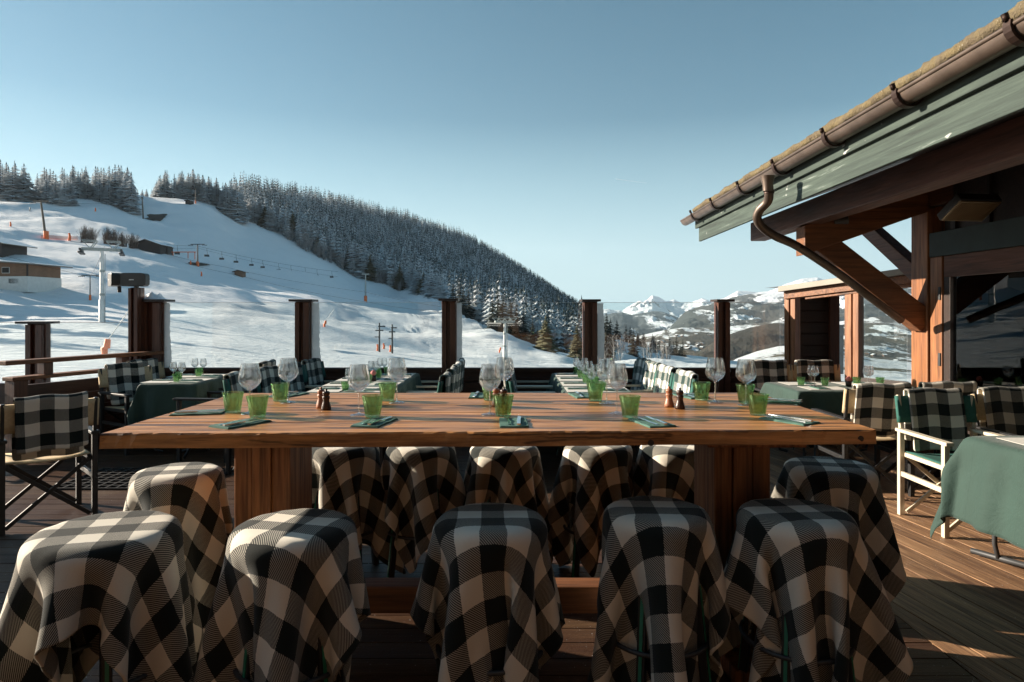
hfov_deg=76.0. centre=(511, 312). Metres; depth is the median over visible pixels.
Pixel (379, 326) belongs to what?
lift pylon
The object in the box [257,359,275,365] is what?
blanket
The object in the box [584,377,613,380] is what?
placemat
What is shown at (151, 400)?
tablecloth
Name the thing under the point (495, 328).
spruce tree
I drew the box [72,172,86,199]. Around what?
spruce tree
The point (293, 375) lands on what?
blanket
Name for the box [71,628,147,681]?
bar stool
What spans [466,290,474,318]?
spruce tree
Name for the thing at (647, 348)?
bare tree
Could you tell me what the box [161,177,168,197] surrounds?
spruce tree
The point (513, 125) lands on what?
sky
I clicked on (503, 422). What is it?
napkin
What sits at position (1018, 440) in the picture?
placemat
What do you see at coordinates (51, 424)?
blanket
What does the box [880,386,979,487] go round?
director chair
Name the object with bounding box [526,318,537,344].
spruce tree
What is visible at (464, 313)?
spruce tree
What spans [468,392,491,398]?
napkin
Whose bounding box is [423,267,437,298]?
spruce tree
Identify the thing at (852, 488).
blanket
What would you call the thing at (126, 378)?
blanket
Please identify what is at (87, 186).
spruce tree
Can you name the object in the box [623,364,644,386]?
director chair
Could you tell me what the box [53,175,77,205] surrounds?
spruce tree
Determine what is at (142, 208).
lift pylon
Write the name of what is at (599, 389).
placemat
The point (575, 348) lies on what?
spruce tree
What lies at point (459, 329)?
glass screen
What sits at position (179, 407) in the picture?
director chair
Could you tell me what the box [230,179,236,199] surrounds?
spruce tree
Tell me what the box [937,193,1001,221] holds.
infrared heater
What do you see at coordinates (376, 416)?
fork
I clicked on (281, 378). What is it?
director chair
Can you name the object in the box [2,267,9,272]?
window
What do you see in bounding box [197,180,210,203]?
spruce tree
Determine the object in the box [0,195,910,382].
snow ground
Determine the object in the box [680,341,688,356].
spruce tree
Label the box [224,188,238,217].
spruce tree
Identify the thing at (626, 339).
spruce tree
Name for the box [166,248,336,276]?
lift cable
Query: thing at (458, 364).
blanket
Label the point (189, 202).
hut
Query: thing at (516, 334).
spruce tree
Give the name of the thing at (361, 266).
spruce tree
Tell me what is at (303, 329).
windbreak post
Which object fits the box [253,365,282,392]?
blanket
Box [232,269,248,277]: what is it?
cabin
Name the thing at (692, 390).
director chair
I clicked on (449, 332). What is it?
windbreak post
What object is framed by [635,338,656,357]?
bare tree
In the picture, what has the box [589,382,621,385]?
placemat
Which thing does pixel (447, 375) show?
blanket
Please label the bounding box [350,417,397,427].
napkin
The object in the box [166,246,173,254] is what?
machinery shed
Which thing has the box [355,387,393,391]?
placemat
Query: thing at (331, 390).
placemat
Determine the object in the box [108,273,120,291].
patio heater
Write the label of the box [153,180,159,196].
spruce tree
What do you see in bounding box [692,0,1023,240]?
chalet roof
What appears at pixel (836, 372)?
director chair
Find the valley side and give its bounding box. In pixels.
[634,316,910,361]
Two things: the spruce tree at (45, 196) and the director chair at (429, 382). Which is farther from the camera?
the spruce tree at (45, 196)
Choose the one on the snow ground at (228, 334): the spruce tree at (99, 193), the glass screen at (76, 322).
the spruce tree at (99, 193)
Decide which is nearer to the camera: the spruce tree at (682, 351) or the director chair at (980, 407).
the director chair at (980, 407)
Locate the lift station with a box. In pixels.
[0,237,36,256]
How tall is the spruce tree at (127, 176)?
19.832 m
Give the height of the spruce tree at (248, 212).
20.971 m
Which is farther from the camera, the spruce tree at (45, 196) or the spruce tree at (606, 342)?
the spruce tree at (45, 196)
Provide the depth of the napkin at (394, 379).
7.24 m
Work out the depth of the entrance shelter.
8.36 m
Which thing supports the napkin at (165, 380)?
on the placemat at (151, 381)
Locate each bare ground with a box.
[144,214,166,220]
[188,262,208,265]
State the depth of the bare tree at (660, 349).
213.42 m
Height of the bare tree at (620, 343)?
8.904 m
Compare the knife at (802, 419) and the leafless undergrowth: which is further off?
the leafless undergrowth
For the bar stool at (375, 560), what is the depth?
3.68 m
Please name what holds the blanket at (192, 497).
on the bar stool
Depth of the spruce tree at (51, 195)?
303.63 m
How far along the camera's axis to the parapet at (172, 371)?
8.47 m
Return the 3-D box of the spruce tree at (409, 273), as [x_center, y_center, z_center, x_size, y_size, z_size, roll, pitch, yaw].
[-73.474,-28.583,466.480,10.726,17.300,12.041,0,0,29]
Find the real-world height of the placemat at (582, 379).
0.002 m
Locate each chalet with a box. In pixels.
[0,260,72,291]
[751,115,1023,471]
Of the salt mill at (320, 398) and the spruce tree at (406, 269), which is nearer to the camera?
the salt mill at (320, 398)
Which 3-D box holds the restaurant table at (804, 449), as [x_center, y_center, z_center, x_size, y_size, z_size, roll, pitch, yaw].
[3.320,1.125,6.685,1.140,0.738,0.810,0,0,0]
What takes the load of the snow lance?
on the snow ground at (228, 334)
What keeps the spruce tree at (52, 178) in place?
on the snow ground at (228, 334)
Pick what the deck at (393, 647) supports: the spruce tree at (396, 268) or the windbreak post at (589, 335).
the windbreak post at (589, 335)
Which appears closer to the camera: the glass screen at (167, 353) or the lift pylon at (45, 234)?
the glass screen at (167, 353)
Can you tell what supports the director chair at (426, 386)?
on the deck at (393, 647)
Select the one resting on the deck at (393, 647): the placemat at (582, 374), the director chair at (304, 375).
the director chair at (304, 375)
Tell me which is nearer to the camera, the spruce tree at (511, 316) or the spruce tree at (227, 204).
the spruce tree at (511, 316)
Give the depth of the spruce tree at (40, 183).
339.16 m
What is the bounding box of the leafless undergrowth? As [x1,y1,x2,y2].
[283,218,405,290]
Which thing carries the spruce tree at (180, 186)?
on the snow ground at (228, 334)
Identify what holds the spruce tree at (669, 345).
on the snow ground at (228, 334)
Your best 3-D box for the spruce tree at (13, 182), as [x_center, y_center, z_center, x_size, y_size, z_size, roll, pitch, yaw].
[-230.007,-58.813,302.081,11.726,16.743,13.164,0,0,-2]
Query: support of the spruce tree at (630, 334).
on the snow ground at (228, 334)
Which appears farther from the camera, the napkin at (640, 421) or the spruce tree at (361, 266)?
the spruce tree at (361, 266)
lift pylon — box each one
[30,200,50,238]
[78,275,99,299]
[140,197,143,218]
[188,244,206,265]
[361,274,370,301]
[375,323,384,351]
[388,324,396,353]
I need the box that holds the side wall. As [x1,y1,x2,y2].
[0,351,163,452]
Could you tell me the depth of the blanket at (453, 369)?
6.66 m
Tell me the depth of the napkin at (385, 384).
6.74 m
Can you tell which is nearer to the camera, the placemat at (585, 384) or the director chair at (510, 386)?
the director chair at (510, 386)
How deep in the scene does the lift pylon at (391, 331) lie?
73.82 m
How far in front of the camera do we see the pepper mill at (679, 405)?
3.05 m
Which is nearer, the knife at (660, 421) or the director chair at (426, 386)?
the knife at (660, 421)
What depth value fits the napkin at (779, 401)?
3.27 m
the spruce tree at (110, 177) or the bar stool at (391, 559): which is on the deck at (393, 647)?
the bar stool at (391, 559)
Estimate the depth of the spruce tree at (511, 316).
229.43 m
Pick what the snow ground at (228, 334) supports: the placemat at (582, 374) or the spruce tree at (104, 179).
the spruce tree at (104, 179)
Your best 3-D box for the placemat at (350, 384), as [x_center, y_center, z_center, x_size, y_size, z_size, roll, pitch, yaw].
[-1.780,0.745,6.850,0.300,0.002,0.400,0,0,0]
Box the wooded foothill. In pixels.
[604,311,677,336]
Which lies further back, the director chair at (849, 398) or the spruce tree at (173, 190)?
the spruce tree at (173, 190)
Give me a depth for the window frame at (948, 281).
6.04 m
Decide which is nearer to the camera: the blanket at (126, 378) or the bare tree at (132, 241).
the blanket at (126, 378)
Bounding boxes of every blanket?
[0,510,203,681]
[12,391,88,460]
[104,362,145,404]
[123,462,233,631]
[126,358,159,378]
[193,508,370,681]
[223,369,257,396]
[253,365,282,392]
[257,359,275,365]
[278,362,304,390]
[301,358,324,390]
[312,447,405,573]
[380,447,466,573]
[410,503,564,681]
[439,372,450,392]
[446,366,456,392]
[452,361,461,392]
[459,358,464,391]
[463,446,552,562]
[503,371,514,392]
[504,362,516,390]
[504,366,515,392]
[505,358,517,390]
[547,445,633,576]
[587,496,730,681]
[631,358,650,392]
[633,445,693,503]
[640,360,661,392]
[653,364,676,392]
[673,369,698,392]
[718,498,912,681]
[748,360,787,392]
[770,456,905,601]
[794,360,834,381]
[850,382,911,436]
[903,387,967,450]
[918,381,976,427]
[977,386,1023,435]
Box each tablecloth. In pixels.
[127,376,223,424]
[305,373,424,392]
[546,373,632,454]
[759,382,874,449]
[930,436,1023,549]
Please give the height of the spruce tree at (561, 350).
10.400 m
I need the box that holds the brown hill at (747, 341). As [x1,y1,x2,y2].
[693,324,844,360]
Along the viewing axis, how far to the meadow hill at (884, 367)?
1294.99 m
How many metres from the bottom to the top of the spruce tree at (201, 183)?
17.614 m
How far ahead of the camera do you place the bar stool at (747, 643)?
2.40 m
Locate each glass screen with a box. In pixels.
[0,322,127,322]
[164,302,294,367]
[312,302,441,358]
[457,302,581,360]
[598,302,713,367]
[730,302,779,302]
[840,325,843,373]
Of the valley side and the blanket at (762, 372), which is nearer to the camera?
the blanket at (762, 372)
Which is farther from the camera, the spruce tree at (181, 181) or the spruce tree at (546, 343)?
the spruce tree at (181, 181)
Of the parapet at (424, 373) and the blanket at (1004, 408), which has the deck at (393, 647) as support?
the parapet at (424, 373)
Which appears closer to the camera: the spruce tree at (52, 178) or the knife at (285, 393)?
the knife at (285, 393)
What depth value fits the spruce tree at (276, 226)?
429.76 m
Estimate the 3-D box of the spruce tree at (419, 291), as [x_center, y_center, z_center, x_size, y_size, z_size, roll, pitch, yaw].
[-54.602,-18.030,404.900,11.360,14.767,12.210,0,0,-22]
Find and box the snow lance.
[100,312,127,353]
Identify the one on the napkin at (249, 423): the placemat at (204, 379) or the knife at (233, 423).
the knife at (233, 423)
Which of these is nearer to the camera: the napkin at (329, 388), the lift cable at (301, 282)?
the napkin at (329, 388)
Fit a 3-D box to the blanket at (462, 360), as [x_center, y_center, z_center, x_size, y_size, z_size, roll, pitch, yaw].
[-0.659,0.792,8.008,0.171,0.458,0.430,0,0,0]
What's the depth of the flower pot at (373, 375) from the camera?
7.08 m
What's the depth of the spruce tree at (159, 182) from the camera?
404.78 m
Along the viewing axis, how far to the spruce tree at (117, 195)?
336.39 m
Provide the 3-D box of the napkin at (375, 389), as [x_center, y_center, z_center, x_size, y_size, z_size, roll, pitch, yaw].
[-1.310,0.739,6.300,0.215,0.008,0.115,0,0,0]
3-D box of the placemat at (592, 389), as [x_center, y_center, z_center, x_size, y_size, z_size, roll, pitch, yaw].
[0.670,0.745,6.350,0.300,0.002,0.400,0,0,0]
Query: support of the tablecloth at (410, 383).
on the restaurant table
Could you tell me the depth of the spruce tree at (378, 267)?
446.71 m
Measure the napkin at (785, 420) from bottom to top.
0.008 m
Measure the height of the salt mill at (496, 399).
0.099 m
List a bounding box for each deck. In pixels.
[0,442,979,681]
[770,444,1023,681]
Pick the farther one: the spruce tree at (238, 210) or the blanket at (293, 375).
the spruce tree at (238, 210)
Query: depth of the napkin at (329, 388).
6.36 m
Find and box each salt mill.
[316,387,324,408]
[491,386,499,406]
[664,386,673,406]
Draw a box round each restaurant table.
[154,448,187,451]
[778,444,892,463]
[992,535,1011,558]
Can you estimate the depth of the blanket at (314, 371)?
8.04 m
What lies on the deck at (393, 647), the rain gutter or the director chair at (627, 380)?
the director chair at (627, 380)
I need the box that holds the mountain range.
[597,277,910,317]
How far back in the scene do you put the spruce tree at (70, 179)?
307.82 m
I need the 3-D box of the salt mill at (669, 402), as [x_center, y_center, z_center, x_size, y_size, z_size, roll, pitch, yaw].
[0.751,0.401,3.130,0.045,0.099,0.045,0,0,0]
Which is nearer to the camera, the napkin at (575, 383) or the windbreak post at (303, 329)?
the napkin at (575, 383)
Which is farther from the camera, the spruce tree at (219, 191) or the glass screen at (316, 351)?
the spruce tree at (219, 191)
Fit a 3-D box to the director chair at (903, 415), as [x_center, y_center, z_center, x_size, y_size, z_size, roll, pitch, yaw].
[3.160,1.057,4.628,0.596,0.887,0.616,0,0,0]
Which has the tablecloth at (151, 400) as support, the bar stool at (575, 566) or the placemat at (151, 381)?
the placemat at (151, 381)
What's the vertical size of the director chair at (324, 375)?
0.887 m
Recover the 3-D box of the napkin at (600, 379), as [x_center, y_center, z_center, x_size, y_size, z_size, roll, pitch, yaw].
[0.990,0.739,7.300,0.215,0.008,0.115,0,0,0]
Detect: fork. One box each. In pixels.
[220,416,257,424]
[361,415,381,423]
[504,415,511,424]
[632,416,657,424]
[761,415,804,421]
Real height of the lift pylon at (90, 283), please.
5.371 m
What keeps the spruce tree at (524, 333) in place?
on the snow ground at (228, 334)
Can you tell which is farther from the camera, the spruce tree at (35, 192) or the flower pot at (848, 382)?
the spruce tree at (35, 192)
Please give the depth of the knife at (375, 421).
2.63 m
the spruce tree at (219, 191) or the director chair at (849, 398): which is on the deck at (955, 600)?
the director chair at (849, 398)
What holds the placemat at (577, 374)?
on the tablecloth at (555, 382)
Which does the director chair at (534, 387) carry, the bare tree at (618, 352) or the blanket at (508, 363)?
the blanket at (508, 363)
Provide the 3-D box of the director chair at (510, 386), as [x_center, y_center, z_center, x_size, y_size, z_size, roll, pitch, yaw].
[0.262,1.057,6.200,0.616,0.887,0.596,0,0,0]
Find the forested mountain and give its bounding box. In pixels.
[668,288,910,329]
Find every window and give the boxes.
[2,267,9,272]
[954,271,1023,386]
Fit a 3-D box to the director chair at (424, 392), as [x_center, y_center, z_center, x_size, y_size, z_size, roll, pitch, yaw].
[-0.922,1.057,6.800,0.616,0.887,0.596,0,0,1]
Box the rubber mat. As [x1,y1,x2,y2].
[58,468,232,489]
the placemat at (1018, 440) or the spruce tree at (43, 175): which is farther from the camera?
the spruce tree at (43, 175)
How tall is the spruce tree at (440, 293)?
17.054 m
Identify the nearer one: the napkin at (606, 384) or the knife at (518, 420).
the knife at (518, 420)
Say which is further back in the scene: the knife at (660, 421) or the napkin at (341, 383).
the napkin at (341, 383)
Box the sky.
[0,0,1021,310]
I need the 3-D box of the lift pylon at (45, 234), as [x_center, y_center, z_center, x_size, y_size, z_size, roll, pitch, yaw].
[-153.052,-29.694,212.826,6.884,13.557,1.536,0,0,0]
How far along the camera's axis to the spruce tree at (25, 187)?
304.56 m
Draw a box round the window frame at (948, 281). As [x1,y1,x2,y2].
[944,277,953,381]
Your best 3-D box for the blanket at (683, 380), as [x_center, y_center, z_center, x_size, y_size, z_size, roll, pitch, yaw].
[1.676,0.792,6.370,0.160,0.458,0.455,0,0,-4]
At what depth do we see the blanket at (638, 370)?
8.19 m
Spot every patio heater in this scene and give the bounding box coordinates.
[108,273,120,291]
[119,273,149,287]
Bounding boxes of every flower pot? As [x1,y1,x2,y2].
[371,370,375,380]
[845,376,851,385]
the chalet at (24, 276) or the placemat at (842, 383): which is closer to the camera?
the placemat at (842, 383)
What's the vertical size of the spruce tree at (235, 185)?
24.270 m
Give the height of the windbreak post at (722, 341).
1.671 m
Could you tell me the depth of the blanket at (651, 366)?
7.62 m
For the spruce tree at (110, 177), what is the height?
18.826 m
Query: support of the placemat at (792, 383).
on the tablecloth at (831, 401)
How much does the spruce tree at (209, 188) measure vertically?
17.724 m
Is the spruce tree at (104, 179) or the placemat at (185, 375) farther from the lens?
the spruce tree at (104, 179)
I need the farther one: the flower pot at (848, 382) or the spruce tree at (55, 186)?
the spruce tree at (55, 186)
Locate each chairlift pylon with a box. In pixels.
[77,239,124,321]
[487,318,522,360]
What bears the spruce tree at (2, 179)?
on the snow ground at (228, 334)
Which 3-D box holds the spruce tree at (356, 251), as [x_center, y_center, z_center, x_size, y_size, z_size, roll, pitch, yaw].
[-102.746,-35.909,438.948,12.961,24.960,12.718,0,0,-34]
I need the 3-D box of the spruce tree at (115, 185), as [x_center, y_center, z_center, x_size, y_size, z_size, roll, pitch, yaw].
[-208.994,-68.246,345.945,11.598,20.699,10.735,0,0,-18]
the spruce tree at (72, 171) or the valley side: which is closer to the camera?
the spruce tree at (72, 171)
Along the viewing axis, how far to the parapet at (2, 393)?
8.50 m
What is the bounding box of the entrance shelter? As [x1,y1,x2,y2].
[769,269,910,448]
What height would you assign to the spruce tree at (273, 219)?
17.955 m
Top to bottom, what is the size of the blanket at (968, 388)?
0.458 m
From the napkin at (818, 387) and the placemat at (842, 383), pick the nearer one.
the napkin at (818, 387)
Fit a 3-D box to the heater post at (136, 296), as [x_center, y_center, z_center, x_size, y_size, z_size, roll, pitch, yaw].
[-4.801,0.590,8.373,0.130,1.819,0.155,0,0,0]
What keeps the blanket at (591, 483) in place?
on the bar stool at (575, 566)
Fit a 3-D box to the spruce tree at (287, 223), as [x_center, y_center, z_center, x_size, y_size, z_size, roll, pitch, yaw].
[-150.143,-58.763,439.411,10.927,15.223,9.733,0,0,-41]
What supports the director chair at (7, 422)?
on the deck at (393, 647)
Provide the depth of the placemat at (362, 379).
7.29 m
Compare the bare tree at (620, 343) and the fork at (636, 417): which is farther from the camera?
the bare tree at (620, 343)
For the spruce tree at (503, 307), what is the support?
on the snow ground at (228, 334)
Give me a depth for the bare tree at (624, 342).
218.94 m
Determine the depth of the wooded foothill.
7254.96 m
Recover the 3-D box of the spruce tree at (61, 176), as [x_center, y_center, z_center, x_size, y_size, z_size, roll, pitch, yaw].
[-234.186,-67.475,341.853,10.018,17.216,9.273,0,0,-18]
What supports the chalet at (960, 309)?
on the deck at (955, 600)
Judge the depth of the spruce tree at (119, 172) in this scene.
351.50 m
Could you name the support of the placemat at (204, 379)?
on the tablecloth at (151, 400)
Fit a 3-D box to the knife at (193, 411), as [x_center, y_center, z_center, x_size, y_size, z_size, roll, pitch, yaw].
[-1.382,0.438,2.904,0.209,0.007,0.016,0,0,-8]
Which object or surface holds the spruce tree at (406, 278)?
on the snow ground at (228, 334)
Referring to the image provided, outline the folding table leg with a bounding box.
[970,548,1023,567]
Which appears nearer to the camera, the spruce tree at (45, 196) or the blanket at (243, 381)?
the blanket at (243, 381)
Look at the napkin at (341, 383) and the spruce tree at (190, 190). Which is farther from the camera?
the spruce tree at (190, 190)
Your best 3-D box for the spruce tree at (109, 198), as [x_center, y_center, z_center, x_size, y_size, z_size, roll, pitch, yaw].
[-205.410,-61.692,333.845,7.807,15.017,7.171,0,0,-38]
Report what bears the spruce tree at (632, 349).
on the snow ground at (228, 334)
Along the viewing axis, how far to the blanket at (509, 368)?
6.91 m
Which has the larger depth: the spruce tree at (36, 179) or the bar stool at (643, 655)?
the spruce tree at (36, 179)
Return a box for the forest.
[233,171,597,352]
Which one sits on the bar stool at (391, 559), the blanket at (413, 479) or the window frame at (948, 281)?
the blanket at (413, 479)
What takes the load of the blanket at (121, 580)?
on the bar stool at (105, 672)
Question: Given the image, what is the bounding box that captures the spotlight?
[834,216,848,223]
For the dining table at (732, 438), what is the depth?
2.80 m
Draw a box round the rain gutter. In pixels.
[680,12,1023,323]
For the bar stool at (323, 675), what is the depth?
2.23 m
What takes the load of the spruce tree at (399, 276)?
on the snow ground at (228, 334)
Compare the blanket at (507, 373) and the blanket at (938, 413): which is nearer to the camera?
the blanket at (938, 413)
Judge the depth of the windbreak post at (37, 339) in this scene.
8.45 m
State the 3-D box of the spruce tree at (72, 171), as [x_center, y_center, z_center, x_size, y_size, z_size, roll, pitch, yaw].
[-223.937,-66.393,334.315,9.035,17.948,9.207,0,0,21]
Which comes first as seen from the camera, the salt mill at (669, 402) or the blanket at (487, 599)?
the blanket at (487, 599)
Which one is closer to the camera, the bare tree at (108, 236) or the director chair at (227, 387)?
the director chair at (227, 387)
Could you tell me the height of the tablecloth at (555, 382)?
0.553 m
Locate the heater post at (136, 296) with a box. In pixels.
[128,288,144,360]
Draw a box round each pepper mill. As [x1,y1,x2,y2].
[321,389,330,410]
[499,387,508,407]
[675,388,684,409]
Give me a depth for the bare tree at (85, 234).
217.40 m
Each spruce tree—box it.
[0,159,11,199]
[0,166,10,198]
[0,167,27,201]
[4,163,19,187]
[11,164,36,201]
[26,174,38,200]
[32,173,38,189]
[35,167,46,195]
[36,177,44,195]
[36,179,49,199]
[39,174,49,199]
[45,170,51,181]
[47,183,58,204]
[49,171,60,187]
[49,174,60,202]
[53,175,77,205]
[53,176,72,205]
[58,168,66,183]
[67,165,75,180]
[67,172,77,204]
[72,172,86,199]
[81,175,94,198]
[88,166,103,198]
[92,168,113,196]
[92,174,104,200]
[101,177,116,203]
[105,167,117,193]
[110,165,120,197]
[112,173,129,208]
[114,176,127,206]
[116,168,122,188]
[120,167,138,198]
[120,172,141,213]
[150,176,165,197]
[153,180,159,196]
[158,172,173,197]
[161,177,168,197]
[169,174,179,198]
[172,173,183,198]
[176,172,189,198]
[181,170,200,199]
[196,175,211,200]
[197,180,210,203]
[205,176,217,204]
[212,178,219,204]
[215,182,234,210]
[215,184,222,205]
[217,185,231,212]
[219,187,234,215]
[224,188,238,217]
[227,183,235,202]
[229,187,250,223]
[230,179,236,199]
[233,180,238,199]
[234,189,253,218]
[238,190,250,220]
[249,196,259,222]
[256,206,268,226]
[260,205,274,228]
[262,207,279,230]
[270,205,278,231]
[281,215,291,231]
[288,211,297,231]
[342,248,350,269]
[344,240,358,274]
[352,243,373,278]
[354,242,362,275]
[360,242,374,263]
[360,255,377,280]
[374,256,380,280]
[391,263,397,285]
[391,264,406,289]
[402,269,409,287]
[405,264,411,285]
[407,262,413,283]
[408,268,420,293]
[416,272,424,294]
[420,270,428,294]
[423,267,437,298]
[430,274,437,298]
[432,274,446,299]
[449,284,455,297]
[456,281,468,317]
[461,288,471,317]
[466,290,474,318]
[485,295,502,331]
[488,288,510,334]
[496,294,515,334]
[506,301,519,332]
[509,306,523,338]
[519,310,530,340]
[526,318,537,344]
[533,316,560,353]
[554,338,562,352]
[567,326,581,360]
[597,314,616,356]
[607,318,619,347]
[613,322,622,339]
[623,327,630,342]
[626,327,634,343]
[627,328,640,357]
[667,336,672,354]
[672,335,680,355]
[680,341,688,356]
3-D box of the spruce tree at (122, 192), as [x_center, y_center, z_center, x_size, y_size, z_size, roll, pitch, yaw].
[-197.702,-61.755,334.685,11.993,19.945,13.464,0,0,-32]
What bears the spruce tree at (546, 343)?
on the snow ground at (228, 334)
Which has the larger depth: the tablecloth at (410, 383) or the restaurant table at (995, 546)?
the tablecloth at (410, 383)
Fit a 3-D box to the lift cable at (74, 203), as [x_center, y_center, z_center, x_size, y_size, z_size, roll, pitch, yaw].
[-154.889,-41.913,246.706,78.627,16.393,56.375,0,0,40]
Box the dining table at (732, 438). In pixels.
[99,393,875,681]
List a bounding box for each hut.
[128,239,171,253]
[184,199,194,204]
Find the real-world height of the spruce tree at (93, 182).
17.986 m
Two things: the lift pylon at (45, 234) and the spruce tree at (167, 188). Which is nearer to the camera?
the lift pylon at (45, 234)
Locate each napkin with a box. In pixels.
[152,379,175,380]
[169,409,225,415]
[209,418,270,429]
[267,392,309,397]
[316,387,339,388]
[329,382,352,383]
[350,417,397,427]
[363,389,387,390]
[375,383,396,384]
[384,378,404,379]
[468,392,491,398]
[499,417,528,427]
[563,382,584,383]
[567,387,589,388]
[568,392,597,398]
[591,378,610,379]
[596,383,618,384]
[603,389,626,390]
[627,417,676,427]
[672,393,710,398]
[754,399,801,404]
[758,415,820,425]
[809,386,829,388]
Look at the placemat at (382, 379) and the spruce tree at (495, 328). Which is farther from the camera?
the spruce tree at (495, 328)
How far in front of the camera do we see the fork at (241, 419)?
2.67 m
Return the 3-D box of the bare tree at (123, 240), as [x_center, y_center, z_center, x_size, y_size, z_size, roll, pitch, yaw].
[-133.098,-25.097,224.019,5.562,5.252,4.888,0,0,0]
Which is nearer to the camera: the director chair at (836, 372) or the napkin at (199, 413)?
the napkin at (199, 413)
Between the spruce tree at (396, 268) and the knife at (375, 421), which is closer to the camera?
the knife at (375, 421)
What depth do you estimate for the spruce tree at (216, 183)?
420.39 m
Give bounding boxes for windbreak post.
[15,321,59,383]
[142,291,174,378]
[288,299,317,361]
[438,298,459,374]
[580,299,600,372]
[710,299,734,392]
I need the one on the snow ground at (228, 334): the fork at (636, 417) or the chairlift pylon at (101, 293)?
the chairlift pylon at (101, 293)
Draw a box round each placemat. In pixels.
[141,379,181,382]
[168,374,203,376]
[174,378,213,381]
[194,374,224,376]
[307,387,347,391]
[323,382,358,385]
[336,377,369,380]
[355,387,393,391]
[367,382,400,385]
[377,377,408,380]
[387,373,415,375]
[554,373,580,375]
[557,377,586,380]
[561,382,591,385]
[564,387,598,391]
[579,373,606,375]
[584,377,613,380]
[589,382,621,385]
[595,387,630,391]
[779,382,825,384]
[797,386,844,389]
[833,382,869,384]
[998,438,1023,444]
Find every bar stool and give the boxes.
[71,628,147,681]
[232,636,350,681]
[314,491,378,564]
[387,489,439,577]
[435,644,543,676]
[563,525,601,577]
[616,585,710,681]
[738,610,855,681]
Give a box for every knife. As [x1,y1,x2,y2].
[174,410,220,412]
[223,418,266,425]
[270,391,297,395]
[367,416,391,424]
[517,416,520,424]
[645,416,666,424]
[758,398,802,401]
[769,414,812,421]
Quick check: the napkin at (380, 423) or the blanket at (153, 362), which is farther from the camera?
the blanket at (153, 362)
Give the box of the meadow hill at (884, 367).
[733,346,910,377]
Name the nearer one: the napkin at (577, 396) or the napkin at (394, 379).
the napkin at (577, 396)
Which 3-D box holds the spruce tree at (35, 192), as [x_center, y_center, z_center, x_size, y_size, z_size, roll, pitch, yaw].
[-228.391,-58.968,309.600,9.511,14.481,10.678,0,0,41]
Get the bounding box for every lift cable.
[0,199,142,203]
[156,251,440,306]
[166,244,337,271]
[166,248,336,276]
[186,263,433,311]
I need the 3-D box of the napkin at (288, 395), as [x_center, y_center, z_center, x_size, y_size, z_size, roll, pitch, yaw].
[-1.214,0.446,3.556,0.115,0.008,0.215,0,0,20]
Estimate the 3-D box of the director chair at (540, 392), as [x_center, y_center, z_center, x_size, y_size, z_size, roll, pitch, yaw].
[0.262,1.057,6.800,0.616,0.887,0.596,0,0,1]
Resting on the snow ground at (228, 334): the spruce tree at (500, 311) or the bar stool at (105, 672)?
the spruce tree at (500, 311)
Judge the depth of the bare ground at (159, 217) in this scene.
334.50 m
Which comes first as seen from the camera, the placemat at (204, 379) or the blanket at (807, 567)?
the blanket at (807, 567)
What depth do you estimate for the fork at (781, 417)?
2.72 m
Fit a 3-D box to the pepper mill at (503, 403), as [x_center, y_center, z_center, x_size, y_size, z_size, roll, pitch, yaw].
[-0.039,0.401,3.114,0.045,0.099,0.045,0,0,0]
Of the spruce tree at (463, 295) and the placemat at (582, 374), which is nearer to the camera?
the placemat at (582, 374)
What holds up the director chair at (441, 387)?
on the deck at (393, 647)
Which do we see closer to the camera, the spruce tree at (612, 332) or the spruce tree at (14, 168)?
the spruce tree at (14, 168)
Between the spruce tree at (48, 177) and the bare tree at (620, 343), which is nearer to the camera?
the bare tree at (620, 343)
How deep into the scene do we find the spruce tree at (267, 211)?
429.65 m
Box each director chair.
[0,397,99,535]
[98,365,152,455]
[129,361,164,404]
[173,391,231,462]
[222,373,260,474]
[255,369,304,392]
[282,365,320,391]
[303,361,335,390]
[379,377,445,465]
[406,366,456,391]
[406,371,451,392]
[417,381,438,385]
[507,376,564,461]
[508,365,552,385]
[508,370,554,391]
[514,380,560,453]
[615,360,640,384]
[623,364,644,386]
[630,368,674,392]
[631,373,696,459]
[743,364,812,447]
[791,364,863,447]
[811,388,914,496]
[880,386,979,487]
[894,395,1005,537]
[970,393,1019,435]
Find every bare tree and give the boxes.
[77,225,99,242]
[98,226,123,244]
[118,232,128,246]
[125,233,140,248]
[606,333,626,360]
[612,332,626,352]
[620,331,635,352]
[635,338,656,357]
[641,338,654,357]
[653,338,667,358]
[653,340,674,359]
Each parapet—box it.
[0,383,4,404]
[164,367,253,378]
[324,367,441,390]
[460,367,582,392]
[597,367,715,392]
[730,367,749,392]
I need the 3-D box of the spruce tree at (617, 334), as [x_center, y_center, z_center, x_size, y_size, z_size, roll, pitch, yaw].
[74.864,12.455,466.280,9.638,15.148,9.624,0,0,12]
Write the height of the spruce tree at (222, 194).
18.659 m
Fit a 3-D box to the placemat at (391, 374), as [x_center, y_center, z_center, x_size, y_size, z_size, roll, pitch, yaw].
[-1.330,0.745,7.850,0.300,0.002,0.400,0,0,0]
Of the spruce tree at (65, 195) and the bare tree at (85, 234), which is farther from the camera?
the spruce tree at (65, 195)

